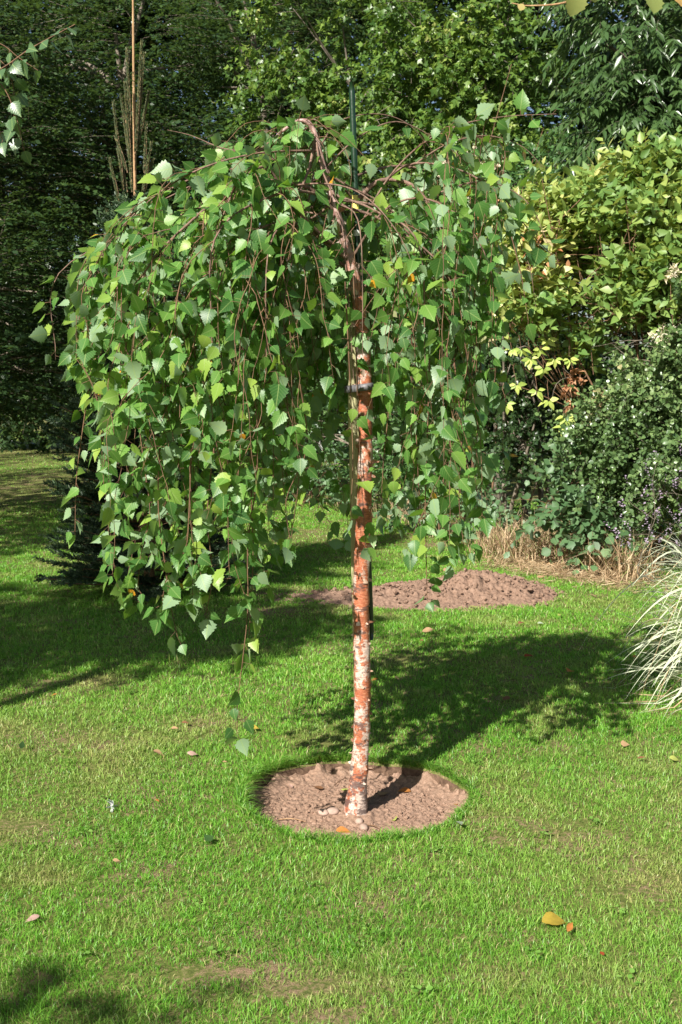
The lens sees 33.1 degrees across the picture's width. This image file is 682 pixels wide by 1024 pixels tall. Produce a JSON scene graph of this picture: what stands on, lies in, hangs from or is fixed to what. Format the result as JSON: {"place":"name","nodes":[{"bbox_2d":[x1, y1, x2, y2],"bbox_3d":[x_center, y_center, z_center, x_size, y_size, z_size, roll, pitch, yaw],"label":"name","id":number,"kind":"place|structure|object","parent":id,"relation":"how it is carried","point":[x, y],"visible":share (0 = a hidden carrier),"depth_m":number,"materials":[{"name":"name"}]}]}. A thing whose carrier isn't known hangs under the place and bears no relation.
{"place":"outdoors","nodes":[
{"label":"outdoors","id":0,"kind":"place"},
{"bbox_2d":[106,799,117,811],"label":"white petals","id":1,"kind":"object","parent":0,"point":[111,804],"visible":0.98,"depth_m":4.42,"materials":[{"name":"white plant"}]},
{"bbox_2d":[5,1,671,413],"label":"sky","id":2,"kind":"structure","parent":0,"point":[530,109],"materials":[{"name":"white"}]},
{"bbox_2d":[0,416,681,1023],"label":"lawn","id":3,"kind":"structure","parent":0,"point":[186,972],"depth_m":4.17,"materials":[{"name":"green plant"}]},
{"bbox_2d":[24,914,38,922],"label":"fallen leaf","id":4,"kind":"object","parent":3,"relation":"on","point":[33,917],"visible":1,"depth_m":3.47,"materials":[{"name":"beige plant"}]},
{"bbox_2d":[0,24,76,164],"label":"birch tree","id":5,"kind":"object","parent":3,"relation":"on","point":[20,67],"visible":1,"depth_m":4.13,"materials":[{"name":"green plant"}]},
{"bbox_2d":[0,0,89,450],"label":"woodland tree","id":6,"kind":"object","parent":3,"relation":"on","point":[29,444],"visible":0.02,"depth_m":31.62,"materials":[{"name":"green plant"}]},
{"bbox_2d":[0,0,138,460],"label":"hornbeam tree","id":7,"kind":"object","parent":3,"relation":"on","point":[20,335],"visible":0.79,"depth_m":14.14,"materials":[{"name":"green plant"}]},
{"bbox_2d":[52,551,114,584],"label":"weed clump","id":8,"kind":"object","parent":3,"relation":"on","point":[78,569],"visible":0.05,"depth_m":9.59,"materials":[{"name":"green plant"}]},
{"bbox_2d":[0,0,260,455],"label":"woodland tree","id":9,"kind":"object","parent":3,"relation":"on","point":[149,43],"visible":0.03,"depth_m":29.25,"materials":[{"name":"green plant"}]},
{"bbox_2d":[0,0,291,440],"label":"hornbeam tree","id":10,"kind":"object","parent":3,"relation":"on","point":[100,128],"visible":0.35,"depth_m":15.38,"materials":[{"name":"green plant"}]},
{"bbox_2d":[33,0,259,601],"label":"young spruce","id":11,"kind":"object","parent":3,"relation":"on","point":[86,573],"visible":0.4,"depth_m":8.94,"materials":[{"name":"green plant"}]},
{"bbox_2d":[187,751,197,754],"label":"fallen leaf","id":12,"kind":"object","parent":3,"relation":"on","point":[191,753],"visible":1,"depth_m":5.07,"materials":[{"name":"beige plant"}]},
{"bbox_2d":[204,834,213,840],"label":"fallen leaf","id":13,"kind":"object","parent":3,"relation":"on","point":[208,837],"visible":1,"depth_m":4.08,"materials":[{"name":"green plant"}]},
{"bbox_2d":[115,0,382,494],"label":"hornbeam tree","id":14,"kind":"object","parent":3,"relation":"on","point":[312,12],"visible":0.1,"depth_m":17.16,"materials":[{"name":"green plant"}]},
{"bbox_2d":[145,0,425,456],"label":"woodland tree","id":15,"kind":"object","parent":3,"relation":"on","point":[335,33],"visible":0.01,"depth_m":27.40,"materials":[{"name":"green plant"}]},
{"bbox_2d":[249,436,378,506],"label":"bramble","id":16,"kind":"object","parent":3,"relation":"on","point":[322,481],"visible":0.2,"depth_m":16.10,"materials":[{"name":"green plant"}]},
{"bbox_2d":[215,0,458,342],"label":"field maple","id":17,"kind":"object","parent":3,"relation":"on","point":[325,83],"visible":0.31,"depth_m":14.72,"materials":[{"name":"green plant"}]},
{"bbox_2d":[247,763,467,839],"bbox_3d":[0.056,1.172,4.585,0.970,0.067,0.970,0,6,0],"label":"soil bed","id":18,"kind":"object","parent":3,"relation":"on","point":[423,782],"visible":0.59,"depth_m":4.70,"materials":[{"name":"brown soil"}]},
{"bbox_2d":[29,89,565,815],"bbox_3d":[-0.171,-0.150,4.484,1.997,2.815,1.694,0,6,0],"label":"weeping birch","id":19,"kind":"object","parent":18,"relation":"on","point":[239,277],"visible":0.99,"depth_m":4.10,"materials":[{"name":"green plant"}]},
{"bbox_2d":[344,383,374,392],"bbox_3d":[0.081,-0.477,4.409,0.113,0.041,0.145,-4,7,-32],"label":"tree tie","id":20,"kind":"object","parent":19,"relation":"attached to","point":[366,387],"visible":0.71,"depth_m":4.36,"materials":[{"name":"rubber"}]},
{"bbox_2d":[318,809,328,815],"bbox_3d":[-0.070,1.188,4.540,0.047,0.026,0.046,0,6,0],"label":"stone","id":21,"kind":"object","parent":18,"relation":"on","point":[323,812],"visible":1,"depth_m":4.53,"materials":[{"name":"beige stone"}]},
{"bbox_2d":[327,807,338,814],"bbox_3d":[-0.033,1.185,4.547,0.053,0.029,0.051,0,6,0],"label":"stone","id":22,"kind":"object","parent":18,"relation":"on","point":[333,810],"visible":1,"depth_m":4.53,"materials":[{"name":"beige stone"}]},
{"bbox_2d":[336,826,350,832],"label":"fallen leaf","id":23,"kind":"object","parent":18,"relation":"on","point":[340,828],"visible":1,"depth_m":4.16,"materials":[{"name":"orange plant"}]},
{"bbox_2d":[347,320,358,677],"bbox_3d":[0.064,0.227,4.514,0.085,2.002,0.066,0,6,0],"label":"wooden stake","id":24,"kind":"object","parent":18,"relation":"on","point":[353,500],"visible":0.31,"depth_m":4.44,"materials":[{"name":"brown wood"}]},
{"bbox_2d":[349,81,373,639],"bbox_3d":[0.080,-0.558,4.431,0.102,2.137,0.028,1,6,6],"label":"garden pole","id":25,"kind":"object","parent":24,"relation":"attached to","point":[355,195],"visible":0.39,"depth_m":4.36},
{"bbox_2d":[355,818,363,823],"bbox_3d":[0.071,1.202,4.459,0.034,0.025,0.034,0,6,0],"label":"stone","id":26,"kind":"object","parent":18,"relation":"on","point":[358,820],"visible":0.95,"depth_m":4.45,"materials":[{"name":"beige stone"}]},
{"bbox_2d":[359,824,367,829],"bbox_3d":[0.087,1.212,4.407,0.035,0.028,0.037,0,6,0],"label":"stone","id":27,"kind":"object","parent":18,"relation":"on","point":[363,826],"visible":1,"depth_m":4.40,"materials":[{"name":"beige stone"}]},
{"bbox_2d":[399,787,410,791],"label":"fallen leaf","id":28,"kind":"object","parent":18,"relation":"on","point":[405,789],"visible":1,"depth_m":4.81,"materials":[{"name":"orange plant"}]},
{"bbox_2d":[60,641,679,999],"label":"lawn weeds","id":29,"kind":"object","parent":3,"relation":"on","point":[429,987],"visible":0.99,"depth_m":3.72,"materials":[{"name":"green plant"}]},
{"bbox_2d":[261,279,486,514],"bbox_3d":[0.134,-1.659,15.561,2.272,3.790,4.523,-3,7,-30],"label":"laurel bush","id":30,"kind":"object","parent":3,"relation":"on","point":[379,455],"visible":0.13,"depth_m":14.90,"materials":[{"name":"green plant"}]},
{"bbox_2d":[242,568,567,611],"bbox_3d":[0.373,0.569,9.289,3.050,0.238,1.900,0,6,0],"label":"soil heap","id":31,"kind":"object","parent":3,"relation":"on","point":[466,588],"visible":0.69,"depth_m":8.91,"materials":[{"name":"brown soil"}]},
{"bbox_2d":[422,627,433,631],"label":"fallen leaf","id":32,"kind":"object","parent":3,"relation":"on","point":[428,629],"visible":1,"depth_m":7.64,"materials":[{"name":"orange plant"}]},
{"bbox_2d":[372,432,534,542],"bbox_3d":[1.328,-0.313,12.937,1.344,1.566,2.400,-4,7,-33],"label":"bramble","id":33,"kind":"object","parent":3,"relation":"on","point":[490,498],"visible":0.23,"depth_m":12.69,"materials":[{"name":"green plant"}]},
{"bbox_2d":[355,0,575,519],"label":"field maple","id":34,"kind":"object","parent":3,"relation":"on","point":[482,61],"visible":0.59,"depth_m":13.55,"materials":[{"name":"green plant"}]},
{"bbox_2d":[438,64,511,529],"bbox_3d":[1.433,-2.230,12.460,0.755,5.075,0.072,1,6,9],"label":"climbing shoot","id":35,"kind":"object","parent":3,"relation":"on","point":[484,161],"visible":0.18,"depth_m":12.22,"materials":[{"name":"plant"}]},
{"bbox_2d":[312,0,656,468],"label":"woodland tree","id":36,"kind":"object","parent":3,"relation":"on","point":[549,45],"visible":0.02,"depth_m":23.48,"materials":[{"name":"green plant"}]},
{"bbox_2d":[304,487,680,582],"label":"dry grass","id":37,"kind":"structure","parent":3,"relation":"on","point":[497,542],"depth_m":10.87,"materials":[{"name":"plant"}]},
{"bbox_2d":[383,113,607,530],"bbox_3d":[1.819,-2.004,12.846,2.762,4.663,1.996,0,6,0],"label":"elder bush","id":38,"kind":"object","parent":3,"relation":"on","point":[533,150],"visible":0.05,"depth_m":12.48,"materials":[{"name":"green plant"}]},
{"bbox_2d":[463,128,543,520],"bbox_3d":[1.741,-1.884,12.428,0.817,4.393,0.061,1,6,9],"label":"climbing shoot","id":39,"kind":"object","parent":3,"relation":"on","point":[498,232],"visible":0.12,"depth_m":12.17,"materials":[{"name":"plant"}]},
{"bbox_2d":[470,327,610,534],"bbox_3d":[2.038,-0.902,12.405,1.567,2.574,1.717,0,6,0],"label":"holly bush","id":40,"kind":"object","parent":3,"relation":"on","point":[521,419],"visible":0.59,"depth_m":12.07,"materials":[{"name":"green plant"}]},
{"bbox_2d":[502,325,578,561],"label":"lime leaved sprays","id":41,"kind":"object","parent":3,"relation":"on","point":[538,353],"visible":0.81,"depth_m":10.29,"materials":[{"name":"yellow plant"}]},
{"bbox_2d":[542,912,565,924],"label":"fallen leaf","id":42,"kind":"object","parent":3,"relation":"on","point":[551,918],"visible":1,"depth_m":3.45,"materials":[{"name":"yellow plant"}]},
{"bbox_2d":[566,922,572,931],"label":"fallen leaf","id":43,"kind":"object","parent":3,"relation":"on","point":[569,926],"visible":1,"depth_m":3.39,"materials":[{"name":"orange plant"}]},
{"bbox_2d":[466,125,681,562],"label":"yellow shrub","id":44,"kind":"object","parent":3,"relation":"on","point":[633,201],"visible":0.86,"depth_m":10.15,"materials":[{"name":"green plant"}]},
{"bbox_2d":[502,438,649,574],"bbox_3d":[2.178,0.000,10.427,1.327,1.442,1.316,0,6,0],"label":"bramble","id":45,"kind":"object","parent":3,"relation":"on","point":[568,498],"visible":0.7,"depth_m":10.32,"materials":[{"name":"green plant"}]},
{"bbox_2d":[472,554,681,595],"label":"straw litter","id":46,"kind":"object","parent":3,"relation":"on","point":[583,574],"visible":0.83,"depth_m":10.16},
{"bbox_2d":[551,367,621,529],"bbox_3d":[2.347,-0.420,10.687,0.319,1.843,1.029,5,8,42],"label":"withered branch","id":47,"kind":"object","parent":3,"relation":"on","point":[571,379],"visible":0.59,"depth_m":10.40,"materials":[{"name":"brown plant"}]},
{"bbox_2d":[527,265,681,565],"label":"cotoneaster shrub","id":48,"kind":"object","parent":3,"relation":"on","point":[640,409],"visible":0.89,"depth_m":9.94,"materials":[{"name":"green plant"}]},
{"bbox_2d":[530,0,681,257],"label":"ash tree","id":49,"kind":"object","parent":3,"relation":"on","point":[651,81],"visible":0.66,"depth_m":11.28,"materials":[{"name":"green plant"}]},
{"bbox_2d":[542,0,681,446],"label":"woodland tree","id":50,"kind":"object","parent":3,"relation":"on","point":[605,363],"visible":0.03,"depth_m":21.63,"materials":[{"name":"green plant"}]},
{"bbox_2d":[621,740,628,745],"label":"fallen leaf","id":51,"kind":"object","parent":3,"relation":"on","point":[623,743],"visible":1,"depth_m":5.18,"materials":[{"name":"plant"}]},
{"bbox_2d":[578,502,681,725],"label":"striped grass","id":52,"kind":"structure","parent":3,"relation":"on","point":[677,657],"depth_m":5.88,"materials":[{"name":"plant"}]},
{"bbox_2d":[603,441,681,582],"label":"purple flower bush","id":53,"kind":"object","parent":3,"relation":"on","point":[661,476],"visible":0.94,"depth_m":9.56,"materials":[{"name":"green plant"}]},
{"bbox_2d":[647,263,681,383],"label":"honeysuckle","id":54,"kind":"object","parent":3,"relation":"on","point":[668,275],"visible":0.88,"depth_m":9.74,"materials":[{"name":"plant"}]},
{"bbox_2d":[669,755,678,760],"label":"fallen leaf","id":55,"kind":"object","parent":3,"relation":"on","point":[672,757],"visible":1,"depth_m":4.99,"materials":[{"name":"yellow plant"}]},
{"bbox_2d":[511,0,681,16],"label":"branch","id":56,"kind":"object","parent":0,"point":[574,7],"visible":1,"depth_m":3.06,"materials":[{"name":"green plant"}]}
]}

